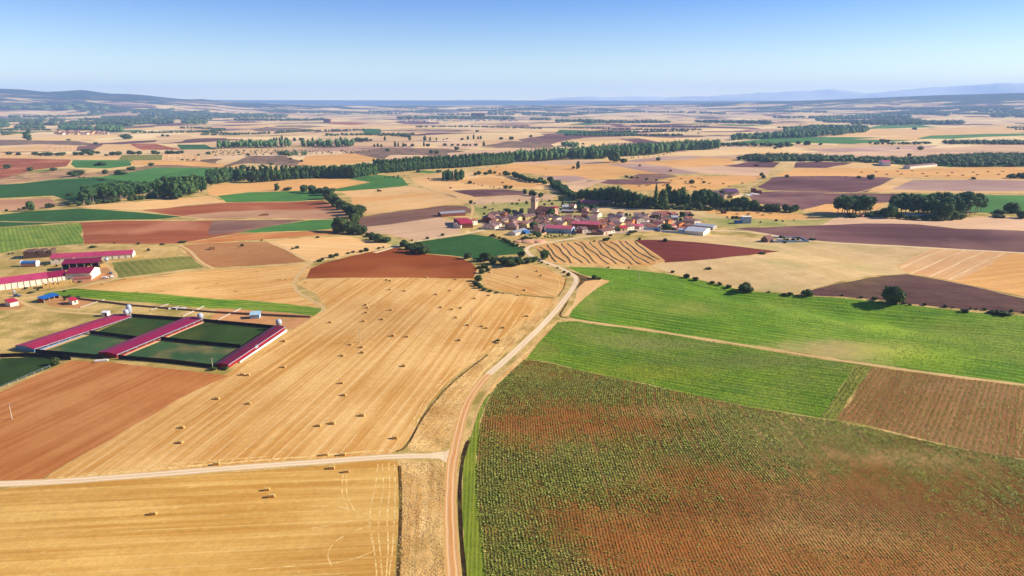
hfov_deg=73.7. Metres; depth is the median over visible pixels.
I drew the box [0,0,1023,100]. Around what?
sky
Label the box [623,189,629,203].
broadleaf tree
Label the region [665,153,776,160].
stubble field
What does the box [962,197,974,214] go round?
tall tree
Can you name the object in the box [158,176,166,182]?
broadleaf tree
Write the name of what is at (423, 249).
oak tree
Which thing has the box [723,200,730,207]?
oak tree
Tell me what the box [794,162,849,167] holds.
ploughed field
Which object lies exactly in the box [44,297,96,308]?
dirt yard
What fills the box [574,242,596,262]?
straw windrow
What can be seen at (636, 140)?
ploughed field
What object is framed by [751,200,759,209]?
broadleaf tree
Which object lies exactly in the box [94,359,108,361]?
trough
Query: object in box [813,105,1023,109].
hill forest
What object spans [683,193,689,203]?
poplar tree
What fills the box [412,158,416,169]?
poplar tree
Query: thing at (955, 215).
broadleaf tree
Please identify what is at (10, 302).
hut
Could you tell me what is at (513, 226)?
house
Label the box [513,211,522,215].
house
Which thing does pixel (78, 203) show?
oak tree
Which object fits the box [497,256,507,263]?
oak tree
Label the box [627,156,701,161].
ploughed field
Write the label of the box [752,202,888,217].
dirt track
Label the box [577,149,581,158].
poplar tree
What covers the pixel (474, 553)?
lime strip
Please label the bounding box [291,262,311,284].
dirt track
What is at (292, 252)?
dirt track
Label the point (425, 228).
stubble field
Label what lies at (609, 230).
house
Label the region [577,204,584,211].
oak tree
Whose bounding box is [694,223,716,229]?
farm shed
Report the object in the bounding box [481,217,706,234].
village square
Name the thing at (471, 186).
stubble field
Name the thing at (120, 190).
tall tree
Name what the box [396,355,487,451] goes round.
ditch
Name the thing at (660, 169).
ploughed field
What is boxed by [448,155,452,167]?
poplar tree
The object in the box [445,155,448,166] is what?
poplar tree
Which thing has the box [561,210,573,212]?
shed
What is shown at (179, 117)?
woodland
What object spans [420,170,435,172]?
green field
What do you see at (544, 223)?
house
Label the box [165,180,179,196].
broadleaf tree
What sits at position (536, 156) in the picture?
poplar tree
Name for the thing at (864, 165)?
stubble field
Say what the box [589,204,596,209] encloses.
broadleaf tree
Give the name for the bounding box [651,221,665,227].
house
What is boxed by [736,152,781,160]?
woodland
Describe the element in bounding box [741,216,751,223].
utility shed
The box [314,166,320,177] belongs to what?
poplar tree
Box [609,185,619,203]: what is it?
broadleaf tree
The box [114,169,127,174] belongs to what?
oak tree
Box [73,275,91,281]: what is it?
lean to
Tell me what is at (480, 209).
stubble field
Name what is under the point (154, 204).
stubble field
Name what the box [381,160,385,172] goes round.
poplar tree
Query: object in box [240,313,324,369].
straw row
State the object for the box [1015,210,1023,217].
oak tree
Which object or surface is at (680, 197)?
broadleaf tree
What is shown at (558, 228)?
warehouse
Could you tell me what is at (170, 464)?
straw row
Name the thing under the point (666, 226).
broadleaf tree
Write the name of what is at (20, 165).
ploughed field
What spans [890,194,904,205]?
tall tree
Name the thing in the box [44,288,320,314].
green strip
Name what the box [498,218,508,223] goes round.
house
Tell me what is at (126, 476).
dirt road
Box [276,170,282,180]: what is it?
broadleaf tree
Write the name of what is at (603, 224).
house
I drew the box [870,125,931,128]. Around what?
green field
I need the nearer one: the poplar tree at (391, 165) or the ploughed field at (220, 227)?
the ploughed field at (220, 227)
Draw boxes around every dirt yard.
[0,302,23,309]
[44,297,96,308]
[76,267,113,283]
[211,308,312,328]
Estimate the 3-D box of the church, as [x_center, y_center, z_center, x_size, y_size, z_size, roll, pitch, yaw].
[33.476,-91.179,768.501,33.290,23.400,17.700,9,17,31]
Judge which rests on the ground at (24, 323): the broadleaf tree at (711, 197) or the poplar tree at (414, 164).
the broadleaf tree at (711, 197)
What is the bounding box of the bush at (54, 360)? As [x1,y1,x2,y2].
[50,357,59,364]
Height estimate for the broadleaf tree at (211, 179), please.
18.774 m
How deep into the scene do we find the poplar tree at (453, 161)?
1378.72 m
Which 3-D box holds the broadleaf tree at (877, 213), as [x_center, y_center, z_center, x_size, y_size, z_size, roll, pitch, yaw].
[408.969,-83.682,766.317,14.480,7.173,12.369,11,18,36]
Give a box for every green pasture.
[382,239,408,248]
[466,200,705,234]
[705,218,829,227]
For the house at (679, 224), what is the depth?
706.78 m
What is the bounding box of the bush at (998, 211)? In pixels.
[994,209,1007,213]
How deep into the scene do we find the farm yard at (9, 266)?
546.46 m
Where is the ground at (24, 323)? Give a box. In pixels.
[0,89,1023,575]
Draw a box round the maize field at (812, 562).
[477,360,1023,575]
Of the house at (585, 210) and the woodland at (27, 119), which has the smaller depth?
the house at (585, 210)
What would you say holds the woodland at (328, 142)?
on the ground at (24, 323)
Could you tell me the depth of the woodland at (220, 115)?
6908.06 m
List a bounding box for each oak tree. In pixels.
[3,164,10,168]
[66,170,83,176]
[74,201,82,205]
[84,200,92,204]
[86,150,95,154]
[94,161,106,164]
[94,199,101,203]
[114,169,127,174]
[126,195,133,200]
[319,186,329,193]
[323,188,333,198]
[324,192,337,201]
[329,197,341,206]
[331,216,346,232]
[335,200,344,209]
[340,202,352,211]
[342,221,356,233]
[345,205,355,214]
[348,213,360,220]
[352,225,367,234]
[353,207,363,216]
[356,204,366,212]
[373,233,383,241]
[382,236,390,241]
[399,239,408,246]
[407,243,419,252]
[416,245,430,253]
[480,252,491,260]
[487,256,498,263]
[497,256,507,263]
[504,256,516,265]
[514,258,524,264]
[517,251,525,257]
[523,257,532,262]
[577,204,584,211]
[625,200,633,207]
[633,200,640,207]
[652,201,659,207]
[695,201,702,208]
[715,197,724,207]
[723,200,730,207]
[738,282,753,291]
[754,205,763,210]
[763,204,771,211]
[773,206,781,211]
[782,204,788,210]
[787,206,795,212]
[801,289,813,295]
[867,174,874,178]
[881,286,906,303]
[1006,174,1017,177]
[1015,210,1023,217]
[1017,173,1023,177]
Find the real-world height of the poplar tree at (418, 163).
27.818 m
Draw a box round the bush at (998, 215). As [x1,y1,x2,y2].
[991,214,1005,217]
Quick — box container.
[100,311,109,315]
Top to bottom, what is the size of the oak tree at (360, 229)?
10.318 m
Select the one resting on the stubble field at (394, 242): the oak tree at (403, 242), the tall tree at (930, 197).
the oak tree at (403, 242)
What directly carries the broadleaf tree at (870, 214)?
on the stubble field at (1006, 223)
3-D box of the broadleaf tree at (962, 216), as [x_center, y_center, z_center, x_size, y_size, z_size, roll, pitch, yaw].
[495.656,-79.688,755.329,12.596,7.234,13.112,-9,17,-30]
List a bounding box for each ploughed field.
[0,158,70,178]
[0,361,227,480]
[80,220,244,243]
[131,144,183,149]
[144,200,334,215]
[180,242,306,266]
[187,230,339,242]
[208,220,301,234]
[306,247,476,277]
[328,122,366,124]
[358,206,470,226]
[400,121,438,123]
[446,189,527,197]
[539,176,587,181]
[600,179,670,184]
[607,163,697,173]
[609,124,627,126]
[621,138,659,142]
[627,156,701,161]
[628,174,675,180]
[631,125,757,128]
[635,240,778,261]
[726,161,779,167]
[736,223,1023,251]
[750,191,896,209]
[758,176,893,192]
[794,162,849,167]
[800,274,1023,312]
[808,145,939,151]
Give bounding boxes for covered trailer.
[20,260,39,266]
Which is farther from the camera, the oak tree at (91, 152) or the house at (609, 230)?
the oak tree at (91, 152)
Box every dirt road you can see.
[0,451,444,486]
[443,374,491,575]
[484,235,608,374]
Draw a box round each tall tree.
[79,191,87,203]
[85,189,93,200]
[89,188,96,201]
[94,189,100,199]
[100,186,108,198]
[108,188,117,197]
[115,187,124,197]
[122,187,129,196]
[129,186,134,195]
[134,186,140,193]
[140,185,147,194]
[833,196,841,213]
[839,197,850,214]
[843,196,854,215]
[852,198,862,213]
[857,197,866,213]
[862,196,874,211]
[865,203,873,212]
[887,195,899,207]
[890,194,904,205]
[899,194,910,213]
[906,197,918,213]
[908,195,920,213]
[917,196,928,213]
[920,199,932,214]
[924,195,934,214]
[928,199,939,213]
[941,191,953,197]
[941,197,955,203]
[954,196,968,211]
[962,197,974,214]
[963,193,976,213]
[967,194,977,215]
[974,197,983,213]
[976,193,986,212]
[980,196,988,211]
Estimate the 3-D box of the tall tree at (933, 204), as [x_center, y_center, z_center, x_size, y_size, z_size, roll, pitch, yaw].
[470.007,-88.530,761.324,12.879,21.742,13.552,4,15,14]
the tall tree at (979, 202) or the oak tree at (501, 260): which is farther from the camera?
the tall tree at (979, 202)
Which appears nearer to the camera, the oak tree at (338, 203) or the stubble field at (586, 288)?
the stubble field at (586, 288)
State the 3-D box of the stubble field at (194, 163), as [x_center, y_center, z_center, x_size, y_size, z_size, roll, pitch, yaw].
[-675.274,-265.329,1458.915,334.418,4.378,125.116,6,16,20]
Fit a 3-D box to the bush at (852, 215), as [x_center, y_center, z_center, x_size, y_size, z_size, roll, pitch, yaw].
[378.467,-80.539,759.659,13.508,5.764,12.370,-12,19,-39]
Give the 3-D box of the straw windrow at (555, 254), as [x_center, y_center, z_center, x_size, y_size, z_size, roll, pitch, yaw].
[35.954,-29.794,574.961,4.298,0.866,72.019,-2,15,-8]
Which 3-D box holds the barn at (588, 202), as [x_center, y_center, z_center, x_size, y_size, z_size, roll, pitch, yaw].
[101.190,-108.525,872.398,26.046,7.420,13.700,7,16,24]
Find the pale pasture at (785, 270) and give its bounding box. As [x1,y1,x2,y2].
[641,234,934,293]
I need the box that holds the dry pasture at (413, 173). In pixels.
[379,170,436,176]
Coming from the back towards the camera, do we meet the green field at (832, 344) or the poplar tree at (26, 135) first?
the poplar tree at (26, 135)
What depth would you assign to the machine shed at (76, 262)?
524.84 m
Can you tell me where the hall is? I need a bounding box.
[571,221,600,229]
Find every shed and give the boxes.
[15,314,131,351]
[61,257,102,269]
[99,316,204,357]
[215,325,286,368]
[453,222,461,227]
[522,230,529,233]
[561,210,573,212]
[562,205,569,208]
[671,215,678,219]
[684,226,709,235]
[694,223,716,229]
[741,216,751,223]
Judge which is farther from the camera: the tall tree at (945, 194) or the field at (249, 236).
the tall tree at (945, 194)
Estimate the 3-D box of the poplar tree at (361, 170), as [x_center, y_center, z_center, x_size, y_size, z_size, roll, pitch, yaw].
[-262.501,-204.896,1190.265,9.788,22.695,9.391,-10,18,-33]
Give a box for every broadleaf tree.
[25,201,34,209]
[120,134,132,138]
[151,178,163,193]
[157,182,167,197]
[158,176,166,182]
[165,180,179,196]
[166,176,179,181]
[170,190,182,198]
[176,180,187,194]
[182,175,195,194]
[187,174,199,192]
[199,175,206,191]
[205,174,217,184]
[212,172,222,183]
[215,169,228,182]
[226,170,232,181]
[233,169,243,180]
[241,170,247,180]
[245,170,253,181]
[251,169,261,181]
[258,169,264,181]
[262,168,271,180]
[270,169,276,179]
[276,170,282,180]
[281,168,290,179]
[300,184,307,191]
[307,184,316,192]
[529,221,536,227]
[540,250,548,258]
[547,208,554,214]
[570,192,576,199]
[577,189,583,199]
[582,188,590,199]
[589,188,597,199]
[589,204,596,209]
[595,187,603,200]
[601,186,610,200]
[607,147,620,161]
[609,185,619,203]
[617,188,624,203]
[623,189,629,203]
[628,191,636,202]
[634,193,643,203]
[643,195,647,203]
[647,196,654,206]
[657,188,668,206]
[661,224,672,229]
[668,189,676,205]
[675,189,683,205]
[690,189,701,203]
[698,188,708,205]
[707,189,716,206]
[710,193,719,207]
[729,198,738,207]
[736,196,748,207]
[744,198,752,209]
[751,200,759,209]
[865,212,873,216]
[869,210,880,215]
[880,208,886,216]
[885,205,898,217]
[894,212,905,218]
[910,215,919,219]
[919,215,931,219]
[930,211,942,220]
[937,201,955,220]
[950,210,960,219]
[959,212,966,218]
[1002,202,1020,212]
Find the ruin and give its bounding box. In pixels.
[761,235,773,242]
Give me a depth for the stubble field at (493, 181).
1117.81 m
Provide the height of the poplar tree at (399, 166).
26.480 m
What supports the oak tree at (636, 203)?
on the stubble slope
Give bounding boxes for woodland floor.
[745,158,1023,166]
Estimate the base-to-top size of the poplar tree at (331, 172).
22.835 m
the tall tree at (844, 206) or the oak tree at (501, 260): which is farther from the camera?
the tall tree at (844, 206)
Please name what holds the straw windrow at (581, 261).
on the stubble field at (581, 251)
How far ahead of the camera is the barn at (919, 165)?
1380.13 m
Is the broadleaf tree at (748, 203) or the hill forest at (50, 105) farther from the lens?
the hill forest at (50, 105)
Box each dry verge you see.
[400,461,445,575]
[407,299,558,450]
[468,320,561,437]
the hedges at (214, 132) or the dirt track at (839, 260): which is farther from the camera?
the hedges at (214, 132)
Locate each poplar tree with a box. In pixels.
[22,130,31,139]
[274,183,278,190]
[289,167,294,178]
[294,166,299,178]
[300,167,305,178]
[304,167,308,178]
[309,167,314,177]
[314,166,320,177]
[321,166,326,177]
[325,166,329,177]
[328,165,334,177]
[333,166,338,177]
[342,165,347,177]
[347,165,351,177]
[351,165,356,177]
[359,164,363,176]
[371,163,375,174]
[377,159,381,172]
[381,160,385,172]
[386,159,390,171]
[389,159,392,171]
[394,158,398,171]
[398,158,401,171]
[400,160,403,171]
[402,157,406,170]
[406,157,410,170]
[409,157,412,170]
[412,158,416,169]
[416,156,420,169]
[419,156,422,168]
[422,156,425,168]
[428,155,430,167]
[430,155,433,168]
[434,155,438,167]
[438,155,441,167]
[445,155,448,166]
[447,171,451,179]
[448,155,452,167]
[451,155,455,167]
[454,172,458,180]
[456,156,460,167]
[461,154,465,166]
[465,155,468,166]
[467,154,471,166]
[472,153,476,165]
[518,152,523,161]
[534,150,538,160]
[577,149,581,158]
[620,147,623,155]
[654,183,657,201]
[665,183,671,203]
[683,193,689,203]
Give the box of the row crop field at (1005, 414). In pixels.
[836,367,1023,458]
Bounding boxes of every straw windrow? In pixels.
[548,244,565,261]
[553,243,571,262]
[562,243,582,262]
[567,242,590,262]
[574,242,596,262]
[580,241,607,263]
[590,242,615,263]
[598,241,624,263]
[603,241,631,263]
[611,241,640,263]
[620,241,649,262]
[625,241,655,260]
[635,241,658,258]
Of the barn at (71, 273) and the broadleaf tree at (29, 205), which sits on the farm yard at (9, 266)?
the barn at (71, 273)
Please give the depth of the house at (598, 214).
766.71 m
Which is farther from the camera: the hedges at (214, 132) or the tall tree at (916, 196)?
the hedges at (214, 132)
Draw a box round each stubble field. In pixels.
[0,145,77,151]
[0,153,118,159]
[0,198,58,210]
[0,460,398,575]
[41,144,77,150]
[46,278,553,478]
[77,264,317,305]
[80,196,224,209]
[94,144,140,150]
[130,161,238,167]
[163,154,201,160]
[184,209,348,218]
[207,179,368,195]
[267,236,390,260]
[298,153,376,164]
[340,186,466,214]
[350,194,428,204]
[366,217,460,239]
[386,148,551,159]
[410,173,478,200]
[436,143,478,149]
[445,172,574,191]
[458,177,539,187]
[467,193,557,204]
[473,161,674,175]
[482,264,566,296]
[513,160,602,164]
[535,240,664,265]
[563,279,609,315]
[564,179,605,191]
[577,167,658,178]
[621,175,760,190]
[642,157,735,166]
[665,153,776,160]
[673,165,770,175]
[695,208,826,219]
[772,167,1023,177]
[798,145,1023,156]
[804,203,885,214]
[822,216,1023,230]
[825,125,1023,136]
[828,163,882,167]
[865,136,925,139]
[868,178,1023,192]
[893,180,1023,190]
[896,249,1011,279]
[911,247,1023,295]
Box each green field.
[0,178,124,201]
[0,208,181,226]
[0,223,82,252]
[12,169,50,176]
[38,168,234,201]
[71,160,132,167]
[119,155,161,159]
[178,145,213,148]
[218,191,322,201]
[240,218,332,232]
[336,175,407,190]
[362,129,380,133]
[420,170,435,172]
[526,321,855,417]
[556,130,635,135]
[569,267,1023,383]
[730,137,920,143]
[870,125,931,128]
[888,194,1023,213]
[918,133,1023,138]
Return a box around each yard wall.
[644,227,660,231]
[661,230,683,233]
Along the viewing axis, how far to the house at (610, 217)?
723.39 m
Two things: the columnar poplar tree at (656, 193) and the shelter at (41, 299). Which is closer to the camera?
the shelter at (41, 299)
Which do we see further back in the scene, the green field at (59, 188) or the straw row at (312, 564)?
the green field at (59, 188)
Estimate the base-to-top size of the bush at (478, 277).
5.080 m
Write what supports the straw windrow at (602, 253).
on the stubble field at (581, 251)
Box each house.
[470,219,477,224]
[482,222,498,229]
[495,215,509,219]
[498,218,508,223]
[507,222,518,229]
[508,228,527,235]
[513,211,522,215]
[513,216,521,220]
[517,221,528,227]
[521,213,536,219]
[534,225,544,232]
[541,221,550,226]
[551,215,562,220]
[555,220,567,225]
[576,226,581,232]
[580,227,587,233]
[581,207,588,212]
[581,213,588,217]
[587,215,597,220]
[591,208,598,213]
[591,230,603,234]
[592,212,601,216]
[598,227,614,234]
[599,218,608,222]
[600,222,608,228]
[604,216,619,219]
[605,224,616,229]
[609,219,619,222]
[611,214,626,221]
[614,221,625,225]
[616,225,627,230]
[625,218,635,223]
[626,224,633,229]
[632,215,646,223]
[645,224,656,227]
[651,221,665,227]
[667,212,677,216]
[673,221,684,226]
[683,218,695,224]
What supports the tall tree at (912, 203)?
on the ground at (24, 323)
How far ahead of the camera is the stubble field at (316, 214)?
785.29 m
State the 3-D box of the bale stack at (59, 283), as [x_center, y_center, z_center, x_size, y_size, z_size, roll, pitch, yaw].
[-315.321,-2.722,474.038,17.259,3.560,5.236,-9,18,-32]
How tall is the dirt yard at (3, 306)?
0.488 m
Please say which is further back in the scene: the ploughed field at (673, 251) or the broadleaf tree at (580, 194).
the broadleaf tree at (580, 194)
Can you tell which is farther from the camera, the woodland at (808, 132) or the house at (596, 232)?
the woodland at (808, 132)
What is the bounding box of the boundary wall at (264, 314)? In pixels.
[63,296,310,317]
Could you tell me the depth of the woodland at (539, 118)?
6038.28 m
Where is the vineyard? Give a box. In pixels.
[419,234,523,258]
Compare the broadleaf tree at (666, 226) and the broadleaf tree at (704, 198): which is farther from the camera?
the broadleaf tree at (704, 198)
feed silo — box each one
[123,309,128,315]
[125,304,131,315]
[197,313,202,321]
[276,319,281,324]
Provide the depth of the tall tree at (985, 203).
790.93 m
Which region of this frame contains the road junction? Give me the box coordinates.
[431,449,448,461]
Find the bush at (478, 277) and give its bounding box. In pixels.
[474,275,481,280]
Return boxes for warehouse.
[545,224,574,232]
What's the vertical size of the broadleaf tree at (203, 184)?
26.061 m
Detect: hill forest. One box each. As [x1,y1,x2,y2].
[0,94,267,104]
[0,102,129,109]
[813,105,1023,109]
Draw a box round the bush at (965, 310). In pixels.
[960,308,969,312]
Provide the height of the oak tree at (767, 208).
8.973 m
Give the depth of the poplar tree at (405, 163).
1304.77 m
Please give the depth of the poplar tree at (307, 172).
1168.90 m
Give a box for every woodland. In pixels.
[0,99,111,109]
[0,117,47,121]
[0,121,9,127]
[14,124,45,128]
[48,117,65,121]
[58,124,93,130]
[92,117,174,124]
[94,124,124,131]
[138,113,250,117]
[157,115,212,119]
[181,119,207,123]
[216,137,292,148]
[247,113,287,117]
[276,150,293,155]
[294,150,307,155]
[300,137,354,146]
[397,115,514,119]
[529,117,551,119]
[561,141,578,146]
[720,141,793,146]
[729,126,869,140]
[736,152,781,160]
[781,124,871,131]
[815,113,912,120]
[874,140,931,144]
[941,138,1023,144]
[990,110,1023,117]
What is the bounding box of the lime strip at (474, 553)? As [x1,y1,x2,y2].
[462,393,490,575]
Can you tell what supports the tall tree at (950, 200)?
on the ground at (24, 323)
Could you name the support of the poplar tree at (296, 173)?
on the ground at (24, 323)
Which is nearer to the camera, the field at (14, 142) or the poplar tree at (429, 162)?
the poplar tree at (429, 162)
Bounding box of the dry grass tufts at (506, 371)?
[472,322,561,431]
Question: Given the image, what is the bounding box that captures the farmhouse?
[719,193,728,198]
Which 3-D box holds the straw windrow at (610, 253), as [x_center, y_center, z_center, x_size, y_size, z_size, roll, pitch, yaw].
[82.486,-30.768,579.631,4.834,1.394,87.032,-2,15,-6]
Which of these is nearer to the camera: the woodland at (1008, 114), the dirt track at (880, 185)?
the dirt track at (880, 185)
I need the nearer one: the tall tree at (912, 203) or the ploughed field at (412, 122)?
the tall tree at (912, 203)
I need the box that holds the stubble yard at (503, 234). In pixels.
[481,230,548,245]
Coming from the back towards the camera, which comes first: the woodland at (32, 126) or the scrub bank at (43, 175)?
the woodland at (32, 126)
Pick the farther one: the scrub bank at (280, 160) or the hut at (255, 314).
the scrub bank at (280, 160)
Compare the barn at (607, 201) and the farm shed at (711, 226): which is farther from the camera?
the barn at (607, 201)
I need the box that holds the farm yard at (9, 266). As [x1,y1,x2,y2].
[0,245,184,300]
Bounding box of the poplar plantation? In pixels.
[514,137,720,161]
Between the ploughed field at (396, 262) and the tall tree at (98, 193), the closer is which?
the ploughed field at (396, 262)
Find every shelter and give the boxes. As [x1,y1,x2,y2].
[36,293,59,302]
[734,220,741,223]
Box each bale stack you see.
[23,248,56,258]
[42,279,72,288]
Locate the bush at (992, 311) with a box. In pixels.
[986,310,997,313]
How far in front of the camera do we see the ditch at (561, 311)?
416.57 m
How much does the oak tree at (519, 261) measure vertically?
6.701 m
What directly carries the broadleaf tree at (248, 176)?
on the ground at (24, 323)
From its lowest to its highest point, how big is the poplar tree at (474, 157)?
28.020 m
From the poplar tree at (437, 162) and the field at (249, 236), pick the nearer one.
the field at (249, 236)
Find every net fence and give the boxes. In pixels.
[0,353,70,359]
[35,349,103,358]
[89,330,136,338]
[118,355,218,368]
[131,314,183,319]
[161,337,240,347]
[203,319,275,327]
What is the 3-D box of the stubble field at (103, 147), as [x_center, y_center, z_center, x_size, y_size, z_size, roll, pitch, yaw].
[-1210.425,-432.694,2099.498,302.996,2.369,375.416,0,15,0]
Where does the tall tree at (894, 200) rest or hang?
on the ground at (24, 323)
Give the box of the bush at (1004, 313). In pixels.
[995,310,1013,315]
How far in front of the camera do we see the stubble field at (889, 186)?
1028.03 m
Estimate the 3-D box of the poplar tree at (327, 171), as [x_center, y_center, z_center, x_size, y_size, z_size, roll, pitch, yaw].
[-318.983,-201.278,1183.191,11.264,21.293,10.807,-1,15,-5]
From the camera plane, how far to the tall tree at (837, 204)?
780.98 m
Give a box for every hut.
[4,298,18,306]
[68,297,78,304]
[249,311,260,318]
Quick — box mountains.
[460,83,1023,100]
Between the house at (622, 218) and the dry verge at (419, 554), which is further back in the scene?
the house at (622, 218)
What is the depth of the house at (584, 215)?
757.07 m
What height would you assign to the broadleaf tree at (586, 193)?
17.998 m
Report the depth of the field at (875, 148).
2018.79 m
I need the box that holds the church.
[527,196,557,215]
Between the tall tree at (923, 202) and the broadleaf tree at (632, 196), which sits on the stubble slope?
the broadleaf tree at (632, 196)
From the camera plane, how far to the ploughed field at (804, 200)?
929.25 m
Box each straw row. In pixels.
[58,449,389,478]
[80,456,265,474]
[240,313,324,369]
[248,550,375,569]
[310,505,368,514]
[310,515,367,528]
[327,524,371,565]
[341,475,349,510]
[346,475,354,509]
[369,464,377,575]
[378,464,383,575]
[386,463,389,575]
[388,464,395,575]
[408,346,482,429]
[412,303,541,431]
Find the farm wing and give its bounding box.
[728,193,739,197]
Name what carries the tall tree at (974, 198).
on the ground at (24, 323)
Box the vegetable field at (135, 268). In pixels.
[112,256,203,277]
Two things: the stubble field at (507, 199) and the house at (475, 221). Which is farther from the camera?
the stubble field at (507, 199)
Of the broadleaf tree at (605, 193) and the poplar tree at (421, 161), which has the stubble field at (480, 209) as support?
the broadleaf tree at (605, 193)
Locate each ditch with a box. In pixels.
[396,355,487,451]
[396,465,401,575]
[457,441,469,575]
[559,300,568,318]
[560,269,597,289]
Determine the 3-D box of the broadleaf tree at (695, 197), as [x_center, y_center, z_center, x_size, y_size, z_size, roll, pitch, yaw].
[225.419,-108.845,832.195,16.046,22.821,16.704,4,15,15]
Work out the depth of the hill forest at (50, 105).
8298.80 m
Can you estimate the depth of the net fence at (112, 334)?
370.63 m
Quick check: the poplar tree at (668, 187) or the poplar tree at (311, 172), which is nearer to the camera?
the poplar tree at (668, 187)
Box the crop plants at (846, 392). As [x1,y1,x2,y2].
[823,365,869,418]
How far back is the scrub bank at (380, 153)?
1870.55 m
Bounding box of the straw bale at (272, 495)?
[267,493,274,497]
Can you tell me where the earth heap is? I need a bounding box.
[513,239,544,243]
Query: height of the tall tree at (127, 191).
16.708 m
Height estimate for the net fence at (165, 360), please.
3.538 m
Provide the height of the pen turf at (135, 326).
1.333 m
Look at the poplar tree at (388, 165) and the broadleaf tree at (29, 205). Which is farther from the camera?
the poplar tree at (388, 165)
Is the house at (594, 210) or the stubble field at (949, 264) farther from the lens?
the house at (594, 210)
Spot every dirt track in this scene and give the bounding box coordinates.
[0,219,332,221]
[0,264,117,296]
[11,296,202,320]
[101,209,220,219]
[116,250,376,279]
[179,245,214,268]
[272,242,312,262]
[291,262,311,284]
[293,285,325,312]
[373,229,486,252]
[412,179,474,218]
[468,320,558,436]
[562,318,1023,384]
[710,230,1022,252]
[738,163,784,190]
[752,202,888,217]
[754,246,902,272]
[853,179,908,192]
[898,247,1021,297]
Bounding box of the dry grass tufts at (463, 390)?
[412,299,557,449]
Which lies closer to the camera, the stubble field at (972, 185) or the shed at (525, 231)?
the shed at (525, 231)
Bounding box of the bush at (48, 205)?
[44,203,55,207]
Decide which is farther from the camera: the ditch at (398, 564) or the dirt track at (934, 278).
the dirt track at (934, 278)
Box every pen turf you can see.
[0,357,59,386]
[49,335,128,353]
[100,318,176,335]
[126,341,236,364]
[170,323,268,345]
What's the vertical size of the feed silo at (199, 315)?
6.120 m
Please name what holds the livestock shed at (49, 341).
on the ground at (24, 323)
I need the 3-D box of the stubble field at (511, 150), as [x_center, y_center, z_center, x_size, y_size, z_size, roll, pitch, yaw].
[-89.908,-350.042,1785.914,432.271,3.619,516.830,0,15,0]
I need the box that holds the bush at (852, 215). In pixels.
[846,213,859,217]
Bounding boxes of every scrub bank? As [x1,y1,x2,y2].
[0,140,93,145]
[0,170,113,183]
[223,156,309,166]
[249,127,314,131]
[348,148,463,159]
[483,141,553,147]
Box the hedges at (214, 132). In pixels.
[0,123,1023,136]
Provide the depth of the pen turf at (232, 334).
372.25 m
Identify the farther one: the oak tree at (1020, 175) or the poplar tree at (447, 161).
the poplar tree at (447, 161)
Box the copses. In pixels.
[8,106,1023,125]
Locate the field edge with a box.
[547,362,817,418]
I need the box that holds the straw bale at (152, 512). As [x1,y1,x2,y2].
[149,511,156,514]
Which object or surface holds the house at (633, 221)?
on the village square
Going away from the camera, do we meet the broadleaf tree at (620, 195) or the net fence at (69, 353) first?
the net fence at (69, 353)
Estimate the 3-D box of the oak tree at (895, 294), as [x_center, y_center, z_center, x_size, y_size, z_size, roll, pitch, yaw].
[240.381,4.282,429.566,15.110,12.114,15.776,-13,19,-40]
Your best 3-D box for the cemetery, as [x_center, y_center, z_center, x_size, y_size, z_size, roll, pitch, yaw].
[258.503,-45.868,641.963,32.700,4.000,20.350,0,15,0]
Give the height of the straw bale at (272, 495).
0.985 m
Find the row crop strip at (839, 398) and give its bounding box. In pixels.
[820,364,871,418]
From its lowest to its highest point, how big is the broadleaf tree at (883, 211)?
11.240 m
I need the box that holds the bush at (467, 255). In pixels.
[464,253,471,258]
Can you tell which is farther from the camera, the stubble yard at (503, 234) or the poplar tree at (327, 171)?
the poplar tree at (327, 171)
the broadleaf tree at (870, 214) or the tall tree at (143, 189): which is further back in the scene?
the tall tree at (143, 189)
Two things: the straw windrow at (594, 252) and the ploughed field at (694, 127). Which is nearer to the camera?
the straw windrow at (594, 252)
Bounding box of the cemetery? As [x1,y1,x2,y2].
[772,237,808,242]
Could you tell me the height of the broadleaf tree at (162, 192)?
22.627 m
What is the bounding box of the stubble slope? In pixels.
[598,206,725,217]
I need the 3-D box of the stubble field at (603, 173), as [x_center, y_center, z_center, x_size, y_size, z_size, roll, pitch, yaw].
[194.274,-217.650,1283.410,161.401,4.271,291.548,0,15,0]
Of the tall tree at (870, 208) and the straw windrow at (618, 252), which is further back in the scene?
the tall tree at (870, 208)
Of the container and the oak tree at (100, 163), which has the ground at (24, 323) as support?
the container
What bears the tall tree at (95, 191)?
on the ground at (24, 323)
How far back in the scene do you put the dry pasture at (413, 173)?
1273.00 m
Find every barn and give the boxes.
[0,272,47,289]
[46,270,65,282]
[49,253,75,264]
[65,267,100,280]
[74,249,135,259]
[437,210,465,216]
[454,218,472,227]
[481,213,494,222]
[580,200,601,205]
[602,200,612,205]
[651,212,660,217]
[659,217,668,223]
[720,188,738,194]
[879,160,890,165]
[903,163,936,168]

